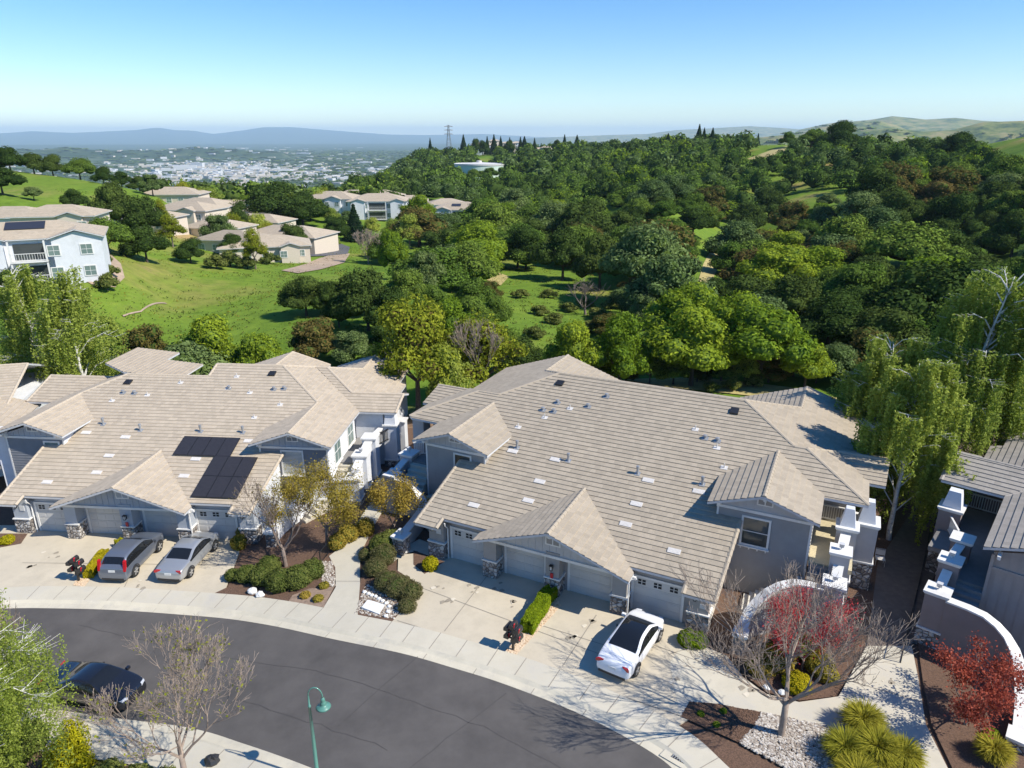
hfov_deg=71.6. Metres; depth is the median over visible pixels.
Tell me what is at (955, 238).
oak tree
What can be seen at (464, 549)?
garage door
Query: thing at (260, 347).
spring tree
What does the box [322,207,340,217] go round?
bushy tree
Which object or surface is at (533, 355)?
oak tree
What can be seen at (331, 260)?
bare bank
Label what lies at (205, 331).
spring tree
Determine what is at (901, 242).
oak tree
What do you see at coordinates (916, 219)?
oak tree
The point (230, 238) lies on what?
oak tree
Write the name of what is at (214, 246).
window
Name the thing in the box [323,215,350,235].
oak tree
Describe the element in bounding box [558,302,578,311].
bush
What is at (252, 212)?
apartment house
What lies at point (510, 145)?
oak tree
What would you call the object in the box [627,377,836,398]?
dry strip
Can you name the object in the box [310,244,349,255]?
turning circle
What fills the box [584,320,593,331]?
bush
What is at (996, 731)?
green shrub
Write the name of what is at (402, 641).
pavement joints
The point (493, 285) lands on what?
olive tree
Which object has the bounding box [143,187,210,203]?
apartment house
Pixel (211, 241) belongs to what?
apartment house
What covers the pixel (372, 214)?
glass door
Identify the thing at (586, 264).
oak tree
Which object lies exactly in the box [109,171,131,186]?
oak tree
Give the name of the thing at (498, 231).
oak tree
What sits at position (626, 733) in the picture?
gutter
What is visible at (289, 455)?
window
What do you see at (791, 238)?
spring tree
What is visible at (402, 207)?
spring tree
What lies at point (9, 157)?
oak tree
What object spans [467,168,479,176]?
oak tree
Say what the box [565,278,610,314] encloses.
dead tree
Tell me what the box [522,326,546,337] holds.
bush
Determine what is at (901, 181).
olive tree
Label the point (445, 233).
oak tree
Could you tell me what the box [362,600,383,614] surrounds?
meter cover
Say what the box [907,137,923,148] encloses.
oak tree
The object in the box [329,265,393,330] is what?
oak tree
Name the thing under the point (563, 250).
oak tree
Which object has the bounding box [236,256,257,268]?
bush
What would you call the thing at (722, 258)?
oak tree
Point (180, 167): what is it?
town building
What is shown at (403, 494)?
ornamental tree
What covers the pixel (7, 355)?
bushy tree
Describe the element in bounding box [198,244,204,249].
window
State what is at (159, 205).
leafy tree
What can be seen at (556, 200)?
spring tree
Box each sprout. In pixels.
[299,590,310,598]
[312,594,323,602]
[318,581,329,589]
[697,710,704,716]
[712,721,720,727]
[719,707,726,713]
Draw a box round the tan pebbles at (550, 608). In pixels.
[506,598,560,654]
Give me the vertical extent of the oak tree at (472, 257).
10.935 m
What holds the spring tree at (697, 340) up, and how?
on the terrain at (154, 274)
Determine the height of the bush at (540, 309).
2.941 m
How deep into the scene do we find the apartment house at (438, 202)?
257.12 m
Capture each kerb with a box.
[1,599,691,767]
[26,715,282,767]
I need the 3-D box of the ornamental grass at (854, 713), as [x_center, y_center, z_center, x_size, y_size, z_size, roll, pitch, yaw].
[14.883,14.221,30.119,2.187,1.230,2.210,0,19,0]
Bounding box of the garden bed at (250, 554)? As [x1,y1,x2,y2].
[216,545,334,600]
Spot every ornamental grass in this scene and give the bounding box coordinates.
[817,721,873,762]
[827,749,883,767]
[836,697,890,733]
[849,720,909,767]
[882,731,929,767]
[971,732,1017,767]
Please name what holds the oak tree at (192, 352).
on the terrain at (154, 274)
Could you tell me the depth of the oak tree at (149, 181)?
187.64 m
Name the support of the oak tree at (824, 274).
on the terrain at (154, 274)
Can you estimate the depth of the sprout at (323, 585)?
40.57 m
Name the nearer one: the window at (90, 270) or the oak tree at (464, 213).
the window at (90, 270)
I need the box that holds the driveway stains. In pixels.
[26,551,895,691]
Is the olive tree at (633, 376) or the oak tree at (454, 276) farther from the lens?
the oak tree at (454, 276)
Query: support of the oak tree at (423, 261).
on the terrain at (154, 274)
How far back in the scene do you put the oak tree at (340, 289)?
93.86 m
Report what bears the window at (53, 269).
in the apartment house at (50, 248)
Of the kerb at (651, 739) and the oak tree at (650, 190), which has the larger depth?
the oak tree at (650, 190)
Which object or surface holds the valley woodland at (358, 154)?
on the terrain at (154, 274)
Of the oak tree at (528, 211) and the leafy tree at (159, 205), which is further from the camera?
the oak tree at (528, 211)
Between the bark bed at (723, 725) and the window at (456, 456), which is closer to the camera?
the bark bed at (723, 725)
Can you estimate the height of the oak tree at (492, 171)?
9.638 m
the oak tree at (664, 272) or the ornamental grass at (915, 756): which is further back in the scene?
the oak tree at (664, 272)
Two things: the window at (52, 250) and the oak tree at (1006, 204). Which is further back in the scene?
the oak tree at (1006, 204)
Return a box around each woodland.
[8,146,414,173]
[21,170,383,188]
[135,154,418,199]
[341,134,1005,216]
[343,128,946,187]
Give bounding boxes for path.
[123,302,166,315]
[324,472,385,614]
[394,539,428,560]
[670,646,946,767]
[867,498,938,645]
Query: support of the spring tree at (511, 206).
on the cut slope
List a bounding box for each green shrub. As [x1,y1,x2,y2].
[0,719,49,767]
[91,756,175,767]
[224,554,324,593]
[368,529,396,551]
[766,634,825,661]
[982,727,1002,738]
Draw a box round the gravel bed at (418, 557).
[413,550,443,573]
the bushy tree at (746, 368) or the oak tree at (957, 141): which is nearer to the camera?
the bushy tree at (746, 368)
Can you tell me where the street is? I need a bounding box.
[0,608,670,767]
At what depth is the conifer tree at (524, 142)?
774.54 m
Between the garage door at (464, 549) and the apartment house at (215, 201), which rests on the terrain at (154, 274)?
the apartment house at (215, 201)
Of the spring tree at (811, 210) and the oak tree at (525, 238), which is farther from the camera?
the spring tree at (811, 210)
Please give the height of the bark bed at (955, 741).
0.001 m
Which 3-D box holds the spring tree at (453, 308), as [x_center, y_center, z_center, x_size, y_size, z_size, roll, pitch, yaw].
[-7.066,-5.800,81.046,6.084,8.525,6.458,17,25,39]
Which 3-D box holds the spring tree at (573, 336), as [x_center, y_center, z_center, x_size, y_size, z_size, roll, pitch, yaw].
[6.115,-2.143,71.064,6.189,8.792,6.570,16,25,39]
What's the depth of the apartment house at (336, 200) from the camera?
233.18 m
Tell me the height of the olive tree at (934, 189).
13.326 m
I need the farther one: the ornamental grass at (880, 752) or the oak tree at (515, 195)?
the oak tree at (515, 195)
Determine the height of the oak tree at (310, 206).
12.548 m
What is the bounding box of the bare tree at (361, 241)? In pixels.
[352,229,383,263]
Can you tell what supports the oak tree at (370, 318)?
on the terrain at (154, 274)
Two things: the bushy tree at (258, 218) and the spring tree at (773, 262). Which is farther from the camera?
the bushy tree at (258, 218)
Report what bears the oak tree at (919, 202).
on the terrain at (154, 274)
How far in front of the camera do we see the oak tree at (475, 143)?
754.60 m
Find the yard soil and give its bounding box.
[0,426,996,767]
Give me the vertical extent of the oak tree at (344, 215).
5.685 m
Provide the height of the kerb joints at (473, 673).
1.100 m
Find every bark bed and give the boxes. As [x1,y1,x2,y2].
[682,702,758,741]
[733,636,842,700]
[918,643,1023,767]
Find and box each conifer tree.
[342,203,367,241]
[460,134,465,149]
[483,137,491,154]
[489,134,496,154]
[521,136,527,146]
[532,138,537,150]
[696,124,701,135]
[709,128,715,139]
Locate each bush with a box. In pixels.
[0,534,14,544]
[40,716,96,767]
[93,272,119,290]
[108,264,120,273]
[203,254,228,268]
[220,250,241,266]
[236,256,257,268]
[258,252,280,263]
[422,555,438,572]
[510,289,530,297]
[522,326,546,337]
[530,305,549,314]
[538,288,558,297]
[542,312,563,324]
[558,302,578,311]
[575,297,594,306]
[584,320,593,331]
[587,307,606,316]
[599,299,617,308]
[676,628,709,649]
[703,381,720,392]
[721,376,742,389]
[743,374,763,386]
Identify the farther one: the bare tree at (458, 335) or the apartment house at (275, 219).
the apartment house at (275, 219)
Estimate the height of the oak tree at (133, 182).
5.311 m
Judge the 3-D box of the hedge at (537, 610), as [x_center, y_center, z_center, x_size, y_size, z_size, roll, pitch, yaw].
[1.432,11.873,37.603,0.878,0.862,3.633,8,21,23]
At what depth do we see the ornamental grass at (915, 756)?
28.12 m
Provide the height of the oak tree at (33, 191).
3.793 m
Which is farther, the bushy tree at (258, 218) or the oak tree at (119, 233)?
the bushy tree at (258, 218)
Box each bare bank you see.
[89,255,124,286]
[282,253,349,272]
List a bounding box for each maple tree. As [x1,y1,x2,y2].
[762,582,865,669]
[925,630,1023,738]
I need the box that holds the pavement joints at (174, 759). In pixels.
[102,731,254,767]
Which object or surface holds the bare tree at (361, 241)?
on the terrain at (154, 274)
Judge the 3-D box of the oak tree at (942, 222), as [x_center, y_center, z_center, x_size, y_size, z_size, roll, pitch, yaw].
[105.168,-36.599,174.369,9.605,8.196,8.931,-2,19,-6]
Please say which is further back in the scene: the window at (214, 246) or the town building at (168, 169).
the town building at (168, 169)
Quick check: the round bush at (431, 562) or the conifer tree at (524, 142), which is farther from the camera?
the conifer tree at (524, 142)
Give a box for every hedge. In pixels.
[82,548,108,578]
[114,537,122,544]
[520,584,557,634]
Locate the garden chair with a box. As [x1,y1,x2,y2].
[874,548,885,565]
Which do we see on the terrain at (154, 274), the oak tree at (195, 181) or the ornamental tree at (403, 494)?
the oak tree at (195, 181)
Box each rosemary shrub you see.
[229,528,246,550]
[357,542,423,613]
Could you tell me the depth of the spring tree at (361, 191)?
255.98 m
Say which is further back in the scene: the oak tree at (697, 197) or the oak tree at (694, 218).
the oak tree at (697, 197)
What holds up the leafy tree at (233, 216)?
on the terrain at (154, 274)
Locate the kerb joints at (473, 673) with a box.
[197,612,643,744]
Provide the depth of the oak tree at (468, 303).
89.08 m
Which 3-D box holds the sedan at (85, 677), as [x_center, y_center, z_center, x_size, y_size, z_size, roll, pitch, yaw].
[-19.839,14.143,33.585,4.749,1.452,2.160,4,20,13]
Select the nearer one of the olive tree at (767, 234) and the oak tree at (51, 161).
the olive tree at (767, 234)
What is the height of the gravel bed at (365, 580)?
0.272 m
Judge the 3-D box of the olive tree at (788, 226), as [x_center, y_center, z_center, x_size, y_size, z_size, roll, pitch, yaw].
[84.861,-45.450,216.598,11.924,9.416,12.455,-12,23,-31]
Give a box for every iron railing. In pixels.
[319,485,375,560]
[900,513,933,662]
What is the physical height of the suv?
1.678 m
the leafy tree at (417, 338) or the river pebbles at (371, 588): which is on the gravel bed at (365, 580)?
the river pebbles at (371, 588)
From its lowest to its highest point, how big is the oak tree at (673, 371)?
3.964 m
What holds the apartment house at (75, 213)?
on the terrain at (154, 274)
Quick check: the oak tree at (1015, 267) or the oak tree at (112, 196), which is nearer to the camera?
the oak tree at (1015, 267)
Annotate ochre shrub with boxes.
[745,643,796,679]
[781,670,811,697]
[804,650,839,683]
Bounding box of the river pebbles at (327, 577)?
[321,561,335,585]
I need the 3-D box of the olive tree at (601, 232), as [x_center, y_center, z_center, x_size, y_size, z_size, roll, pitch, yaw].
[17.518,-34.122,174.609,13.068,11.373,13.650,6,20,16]
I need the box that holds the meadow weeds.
[55,189,659,377]
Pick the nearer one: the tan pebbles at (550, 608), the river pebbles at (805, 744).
the river pebbles at (805, 744)
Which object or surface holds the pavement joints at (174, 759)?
on the pavement at (198, 753)
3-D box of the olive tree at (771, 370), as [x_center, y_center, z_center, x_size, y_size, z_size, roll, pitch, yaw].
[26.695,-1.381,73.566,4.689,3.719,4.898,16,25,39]
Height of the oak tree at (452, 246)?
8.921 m
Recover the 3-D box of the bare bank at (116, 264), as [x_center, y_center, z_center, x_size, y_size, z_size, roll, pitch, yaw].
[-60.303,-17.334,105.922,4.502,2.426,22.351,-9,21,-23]
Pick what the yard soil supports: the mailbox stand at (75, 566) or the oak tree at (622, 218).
the mailbox stand at (75, 566)
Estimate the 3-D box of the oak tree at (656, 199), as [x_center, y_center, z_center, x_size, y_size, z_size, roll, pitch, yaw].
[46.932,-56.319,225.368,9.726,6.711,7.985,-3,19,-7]
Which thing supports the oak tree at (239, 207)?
on the terrain at (154, 274)
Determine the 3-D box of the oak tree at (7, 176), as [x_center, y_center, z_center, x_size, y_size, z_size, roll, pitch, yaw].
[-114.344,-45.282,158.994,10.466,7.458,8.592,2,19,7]
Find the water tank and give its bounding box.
[454,160,503,180]
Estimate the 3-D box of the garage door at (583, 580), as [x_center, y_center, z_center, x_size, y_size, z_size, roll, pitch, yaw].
[4.308,10.769,38.846,2.400,2.108,0.072,9,21,24]
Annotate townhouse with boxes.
[0,347,408,547]
[0,363,57,485]
[382,354,889,655]
[913,431,1023,755]
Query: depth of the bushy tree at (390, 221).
196.05 m
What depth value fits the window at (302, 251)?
151.45 m
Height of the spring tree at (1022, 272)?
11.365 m
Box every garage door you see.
[36,504,66,530]
[88,508,122,533]
[144,511,178,536]
[197,510,236,538]
[452,528,483,565]
[507,547,543,582]
[570,563,611,601]
[632,577,681,620]
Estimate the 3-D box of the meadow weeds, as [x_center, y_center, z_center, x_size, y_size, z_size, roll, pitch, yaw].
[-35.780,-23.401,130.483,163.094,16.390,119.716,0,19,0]
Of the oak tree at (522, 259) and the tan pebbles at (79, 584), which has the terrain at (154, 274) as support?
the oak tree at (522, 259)
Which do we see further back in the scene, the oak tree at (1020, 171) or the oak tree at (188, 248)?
the oak tree at (1020, 171)
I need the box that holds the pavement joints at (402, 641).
[2,586,718,767]
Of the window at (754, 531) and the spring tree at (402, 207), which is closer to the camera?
the window at (754, 531)
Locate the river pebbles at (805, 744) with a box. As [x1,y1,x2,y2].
[739,712,878,767]
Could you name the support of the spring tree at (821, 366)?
on the terrain at (154, 274)
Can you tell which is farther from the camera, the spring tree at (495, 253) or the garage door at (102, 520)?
the spring tree at (495, 253)
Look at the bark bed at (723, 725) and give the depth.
30.90 m
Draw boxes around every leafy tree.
[154,197,169,215]
[155,213,187,246]
[174,179,190,187]
[225,211,245,221]
[240,226,268,268]
[259,221,273,227]
[365,288,464,410]
[451,307,529,386]
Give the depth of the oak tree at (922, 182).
224.58 m
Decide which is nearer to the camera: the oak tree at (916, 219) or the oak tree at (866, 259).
the oak tree at (866, 259)
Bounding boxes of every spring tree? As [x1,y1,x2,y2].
[175,314,243,369]
[232,329,287,363]
[359,186,370,193]
[376,228,408,270]
[395,205,407,219]
[404,194,436,215]
[437,296,474,338]
[443,219,507,251]
[459,237,506,278]
[501,201,516,211]
[541,319,606,366]
[550,199,566,203]
[591,360,617,377]
[593,312,655,379]
[640,303,743,385]
[641,280,718,330]
[703,289,763,327]
[721,299,823,378]
[735,241,821,285]
[768,229,805,245]
[779,343,836,386]
[802,245,851,278]
[806,202,836,221]
[876,255,1002,298]
[1014,191,1023,204]
[1017,267,1023,286]
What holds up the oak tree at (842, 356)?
on the terrain at (154, 274)
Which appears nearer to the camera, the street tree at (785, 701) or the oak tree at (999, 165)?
the street tree at (785, 701)
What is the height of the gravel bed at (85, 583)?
0.001 m
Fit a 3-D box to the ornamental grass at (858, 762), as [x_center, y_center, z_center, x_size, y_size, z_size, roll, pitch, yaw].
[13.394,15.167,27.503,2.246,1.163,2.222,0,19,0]
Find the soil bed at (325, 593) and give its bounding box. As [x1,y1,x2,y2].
[289,587,333,607]
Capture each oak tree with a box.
[0,145,28,169]
[0,166,27,194]
[0,268,47,297]
[16,152,43,173]
[21,186,43,200]
[35,153,63,175]
[59,188,88,204]
[60,157,96,179]
[83,180,134,224]
[87,216,134,253]
[90,166,114,183]
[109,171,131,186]
[117,222,171,262]
[118,194,166,230]
[125,175,142,191]
[136,173,165,195]
[163,338,231,374]
[171,237,204,262]
[189,178,199,183]
[198,213,237,235]
[217,232,241,251]
[228,199,249,221]
[242,181,301,212]
[271,190,331,225]
[276,275,327,315]
[281,222,308,237]
[311,279,338,304]
[320,295,349,327]
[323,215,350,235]
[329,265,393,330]
[329,271,352,298]
[330,329,373,361]
[339,210,350,220]
[363,285,419,325]
[365,234,410,263]
[368,323,398,351]
[384,267,429,304]
[386,245,469,288]
[407,250,446,286]
[412,284,449,309]
[418,230,443,252]
[432,211,462,228]
[434,226,458,249]
[435,243,455,250]
[448,240,502,279]
[451,222,463,229]
[452,277,495,301]
[455,197,494,220]
[459,294,493,323]
[460,200,522,233]
[464,220,504,235]
[466,196,497,208]
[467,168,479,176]
[472,138,482,149]
[479,140,489,152]
[484,167,498,175]
[485,295,512,322]
[492,334,544,368]
[494,221,545,243]
[494,325,520,343]
[497,187,531,210]
[498,234,535,267]
[503,140,515,150]
[503,224,540,269]
[511,213,525,223]
[513,203,541,219]
[521,218,550,245]
[530,199,567,237]
[530,226,587,280]
[551,139,559,148]
[551,197,616,231]
[565,222,601,253]
[571,231,614,289]
[576,195,608,218]
[598,218,694,279]
[606,185,641,207]
[606,210,635,232]
[607,287,632,314]
[610,224,630,241]
[620,197,658,216]
[622,253,718,304]
[624,205,650,222]
[626,178,674,202]
[628,294,655,330]
[648,195,676,205]
[649,199,683,215]
[650,216,691,232]
[655,197,676,207]
[656,173,696,196]
[656,359,690,383]
[664,220,690,233]
[675,191,710,210]
[677,206,719,235]
[679,199,696,212]
[685,235,700,256]
[701,218,764,253]
[703,206,725,220]
[706,277,733,300]
[707,240,747,269]
[724,273,778,297]
[725,201,768,227]
[730,290,787,311]
[742,238,768,252]
[756,271,823,316]
[757,186,790,216]
[778,131,796,146]
[793,229,811,242]
[793,289,866,343]
[794,218,823,233]
[795,130,823,147]
[804,232,856,251]
[807,204,839,226]
[811,213,877,246]
[812,266,842,293]
[815,120,861,142]
[816,193,841,204]
[818,261,894,296]
[822,339,857,384]
[833,189,882,215]
[835,304,932,347]
[836,191,882,216]
[839,363,864,386]
[841,284,885,310]
[844,163,908,196]
[854,252,902,282]
[856,246,887,260]
[860,203,901,234]
[861,220,970,262]
[863,254,1004,348]
[875,189,925,222]
[905,204,939,226]
[905,310,948,343]
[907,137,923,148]
[912,178,927,186]
[915,190,984,234]
[915,199,926,205]
[924,218,960,232]
[928,226,983,262]
[929,131,981,152]
[944,161,975,183]
[952,167,971,186]
[961,235,980,250]
[965,226,990,238]
[969,179,1019,203]
[971,254,1004,265]
[975,153,1023,180]
[975,210,1003,227]
[976,170,1023,190]
[977,173,1003,186]
[978,208,1023,257]
[978,229,1010,254]
[982,190,1023,213]
[989,257,1023,288]
[1007,208,1023,215]
[1012,168,1023,179]
[1017,245,1023,257]
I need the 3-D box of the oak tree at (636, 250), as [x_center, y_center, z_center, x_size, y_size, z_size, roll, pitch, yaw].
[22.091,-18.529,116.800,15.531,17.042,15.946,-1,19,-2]
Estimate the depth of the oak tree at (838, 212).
187.98 m
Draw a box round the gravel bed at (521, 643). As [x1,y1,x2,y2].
[506,599,559,654]
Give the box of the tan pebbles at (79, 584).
[73,574,89,586]
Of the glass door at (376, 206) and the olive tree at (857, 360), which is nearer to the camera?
the olive tree at (857, 360)
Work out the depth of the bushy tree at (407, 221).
182.81 m
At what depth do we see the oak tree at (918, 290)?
83.80 m
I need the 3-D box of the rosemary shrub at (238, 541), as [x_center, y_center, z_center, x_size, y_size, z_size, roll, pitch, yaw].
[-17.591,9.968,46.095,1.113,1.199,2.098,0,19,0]
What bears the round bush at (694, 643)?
on the path at (705, 685)
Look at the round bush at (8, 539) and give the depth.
46.09 m
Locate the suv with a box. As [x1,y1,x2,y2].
[97,532,163,580]
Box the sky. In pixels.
[0,0,1023,136]
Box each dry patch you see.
[487,273,508,284]
[699,253,716,282]
[748,146,786,158]
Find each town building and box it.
[161,168,175,170]
[173,165,196,169]
[191,162,204,166]
[248,166,262,168]
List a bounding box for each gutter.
[1,603,678,767]
[17,708,309,767]
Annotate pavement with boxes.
[0,586,728,767]
[0,717,275,767]
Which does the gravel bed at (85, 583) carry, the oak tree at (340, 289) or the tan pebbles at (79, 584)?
the tan pebbles at (79, 584)
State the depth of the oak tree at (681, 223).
168.34 m
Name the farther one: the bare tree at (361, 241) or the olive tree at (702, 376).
the bare tree at (361, 241)
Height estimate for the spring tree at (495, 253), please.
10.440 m
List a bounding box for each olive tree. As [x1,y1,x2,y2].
[115,323,168,370]
[287,316,339,358]
[388,205,447,246]
[482,280,504,297]
[567,222,603,236]
[588,312,616,334]
[616,277,637,287]
[625,373,639,380]
[633,219,698,261]
[693,185,729,210]
[694,369,712,381]
[716,246,758,280]
[754,228,781,241]
[756,356,794,382]
[766,200,810,225]
[776,219,799,232]
[798,234,816,246]
[827,239,863,264]
[835,354,861,380]
[837,327,906,364]
[882,161,922,196]
[893,174,913,198]
[914,179,957,203]
[919,165,982,194]
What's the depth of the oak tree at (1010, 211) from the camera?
172.00 m
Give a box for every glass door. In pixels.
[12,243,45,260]
[30,265,49,277]
[369,203,384,209]
[369,212,385,218]
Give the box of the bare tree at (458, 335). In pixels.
[449,316,503,383]
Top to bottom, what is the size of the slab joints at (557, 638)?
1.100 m
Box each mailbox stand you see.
[65,555,85,580]
[503,619,522,649]
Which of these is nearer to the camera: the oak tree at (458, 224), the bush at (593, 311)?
the bush at (593, 311)
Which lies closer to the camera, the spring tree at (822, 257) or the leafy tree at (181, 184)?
the spring tree at (822, 257)
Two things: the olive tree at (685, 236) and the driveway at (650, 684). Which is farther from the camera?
the olive tree at (685, 236)
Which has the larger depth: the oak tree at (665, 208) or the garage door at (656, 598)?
the oak tree at (665, 208)
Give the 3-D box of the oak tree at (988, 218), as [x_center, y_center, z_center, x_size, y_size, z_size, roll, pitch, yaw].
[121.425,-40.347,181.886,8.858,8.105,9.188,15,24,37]
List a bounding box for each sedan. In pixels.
[39,660,146,714]
[154,531,218,580]
[596,608,663,680]
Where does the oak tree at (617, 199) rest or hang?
on the terrain at (154, 274)
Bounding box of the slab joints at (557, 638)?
[22,562,933,746]
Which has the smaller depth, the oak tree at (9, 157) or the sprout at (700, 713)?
the sprout at (700, 713)
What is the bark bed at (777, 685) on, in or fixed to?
on the yard soil
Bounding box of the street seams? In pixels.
[79,620,560,767]
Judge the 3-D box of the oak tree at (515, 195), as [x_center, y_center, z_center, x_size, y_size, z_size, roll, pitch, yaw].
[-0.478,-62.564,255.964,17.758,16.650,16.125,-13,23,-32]
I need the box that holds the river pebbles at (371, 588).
[354,584,398,618]
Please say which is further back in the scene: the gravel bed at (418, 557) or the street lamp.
the gravel bed at (418, 557)
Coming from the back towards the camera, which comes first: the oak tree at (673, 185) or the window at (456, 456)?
the oak tree at (673, 185)
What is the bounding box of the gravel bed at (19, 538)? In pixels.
[0,533,27,546]
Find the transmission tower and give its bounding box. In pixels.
[444,125,452,148]
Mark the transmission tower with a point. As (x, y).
(448, 126)
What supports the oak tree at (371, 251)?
on the terrain at (154, 274)
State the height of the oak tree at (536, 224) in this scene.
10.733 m
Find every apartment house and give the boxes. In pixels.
[0,206,35,221]
[0,220,110,283]
[5,204,111,222]
[110,211,189,235]
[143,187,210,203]
[162,201,229,223]
[182,197,242,212]
[188,220,258,236]
[195,230,269,253]
[216,234,311,262]
[228,200,272,213]
[248,213,297,224]
[257,225,339,253]
[313,191,359,212]
[344,190,405,194]
[345,193,409,221]
[405,195,428,201]
[427,198,464,206]
[434,202,472,213]
[488,139,499,145]
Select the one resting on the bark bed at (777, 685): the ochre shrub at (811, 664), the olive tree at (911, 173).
the ochre shrub at (811, 664)
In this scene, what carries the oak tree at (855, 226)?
on the terrain at (154, 274)
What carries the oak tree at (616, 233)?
on the terrain at (154, 274)
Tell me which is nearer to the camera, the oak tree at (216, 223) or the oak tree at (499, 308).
the oak tree at (499, 308)
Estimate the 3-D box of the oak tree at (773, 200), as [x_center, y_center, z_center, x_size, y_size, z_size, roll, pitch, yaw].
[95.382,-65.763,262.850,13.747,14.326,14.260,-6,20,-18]
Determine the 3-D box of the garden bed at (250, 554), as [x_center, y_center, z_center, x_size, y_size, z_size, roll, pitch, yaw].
[-13.735,11.332,42.444,8.742,0.656,4.957,6,20,17]
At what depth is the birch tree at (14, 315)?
65.86 m
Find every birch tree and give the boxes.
[0,263,94,377]
[0,588,86,767]
[26,264,129,380]
[826,332,946,494]
[851,358,976,545]
[895,266,1023,508]
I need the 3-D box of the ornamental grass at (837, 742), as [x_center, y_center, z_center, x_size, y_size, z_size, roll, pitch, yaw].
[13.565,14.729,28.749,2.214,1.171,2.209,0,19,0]
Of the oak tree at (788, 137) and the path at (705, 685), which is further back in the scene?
the oak tree at (788, 137)
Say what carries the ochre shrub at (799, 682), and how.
on the bark bed at (777, 685)
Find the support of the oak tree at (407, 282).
on the terrain at (154, 274)
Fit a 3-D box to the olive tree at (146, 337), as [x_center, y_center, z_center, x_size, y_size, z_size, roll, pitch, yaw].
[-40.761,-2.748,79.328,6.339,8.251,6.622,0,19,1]
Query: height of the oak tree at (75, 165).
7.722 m
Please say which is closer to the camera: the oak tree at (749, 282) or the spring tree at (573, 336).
the spring tree at (573, 336)
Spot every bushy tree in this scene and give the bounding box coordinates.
[0,343,32,371]
[79,308,127,359]
[198,186,224,198]
[247,211,267,228]
[313,189,323,193]
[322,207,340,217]
[363,217,380,234]
[380,218,398,232]
[395,213,420,248]
[425,341,476,397]
[636,352,669,382]
[708,365,741,380]
[732,358,760,379]
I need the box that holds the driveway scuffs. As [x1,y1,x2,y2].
[26,551,883,696]
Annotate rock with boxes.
[204,753,219,766]
[247,587,256,594]
[255,591,264,597]
[778,689,784,694]
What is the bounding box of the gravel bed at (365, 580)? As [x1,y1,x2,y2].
[358,559,422,620]
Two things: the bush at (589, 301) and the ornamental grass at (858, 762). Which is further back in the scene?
the bush at (589, 301)
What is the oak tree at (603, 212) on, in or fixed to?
on the terrain at (154, 274)
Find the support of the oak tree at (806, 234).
on the terrain at (154, 274)
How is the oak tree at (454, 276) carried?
on the terrain at (154, 274)
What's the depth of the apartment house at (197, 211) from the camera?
174.62 m
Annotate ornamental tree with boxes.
[256,453,371,545]
[363,468,429,528]
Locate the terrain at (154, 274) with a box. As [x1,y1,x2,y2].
[0,116,1023,767]
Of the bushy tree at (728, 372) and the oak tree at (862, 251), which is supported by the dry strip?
the bushy tree at (728, 372)
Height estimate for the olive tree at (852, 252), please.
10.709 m
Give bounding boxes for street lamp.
[307,687,330,767]
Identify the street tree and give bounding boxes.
[0,598,23,664]
[48,614,254,767]
[228,476,326,566]
[664,556,923,736]
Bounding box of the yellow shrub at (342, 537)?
[327,516,374,550]
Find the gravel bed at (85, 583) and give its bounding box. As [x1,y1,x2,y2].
[74,575,89,585]
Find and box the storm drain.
[659,749,686,767]
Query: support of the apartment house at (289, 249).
on the terrain at (154, 274)
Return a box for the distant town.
[6,146,391,178]
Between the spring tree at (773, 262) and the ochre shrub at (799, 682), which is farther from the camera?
the spring tree at (773, 262)
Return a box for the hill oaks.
[763,121,1023,142]
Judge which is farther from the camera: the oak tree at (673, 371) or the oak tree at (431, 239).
the oak tree at (431, 239)
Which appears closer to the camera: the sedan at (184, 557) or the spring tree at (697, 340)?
the sedan at (184, 557)
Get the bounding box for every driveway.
[0,525,238,592]
[393,549,687,725]
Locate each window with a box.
[43,441,59,444]
[46,245,60,256]
[50,267,64,277]
[79,243,93,254]
[83,264,97,275]
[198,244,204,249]
[212,244,218,250]
[280,251,287,257]
[280,450,305,476]
[300,249,304,255]
[333,439,343,466]
[347,422,355,448]
[453,452,471,465]
[737,514,771,552]
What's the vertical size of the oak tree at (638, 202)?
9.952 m
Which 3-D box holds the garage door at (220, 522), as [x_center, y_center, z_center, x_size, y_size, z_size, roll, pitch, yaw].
[-19.291,9.252,46.548,2.550,2.108,0.072,2,19,4]
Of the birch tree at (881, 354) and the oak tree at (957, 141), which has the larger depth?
the oak tree at (957, 141)
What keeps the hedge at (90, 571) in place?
on the gravel bed at (85, 583)
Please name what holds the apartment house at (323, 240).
on the terrain at (154, 274)
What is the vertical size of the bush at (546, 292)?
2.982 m
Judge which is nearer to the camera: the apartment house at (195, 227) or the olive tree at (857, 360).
the olive tree at (857, 360)
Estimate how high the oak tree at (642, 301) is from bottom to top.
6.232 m
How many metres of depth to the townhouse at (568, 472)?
41.66 m
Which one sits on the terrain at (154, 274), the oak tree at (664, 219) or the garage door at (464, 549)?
the oak tree at (664, 219)

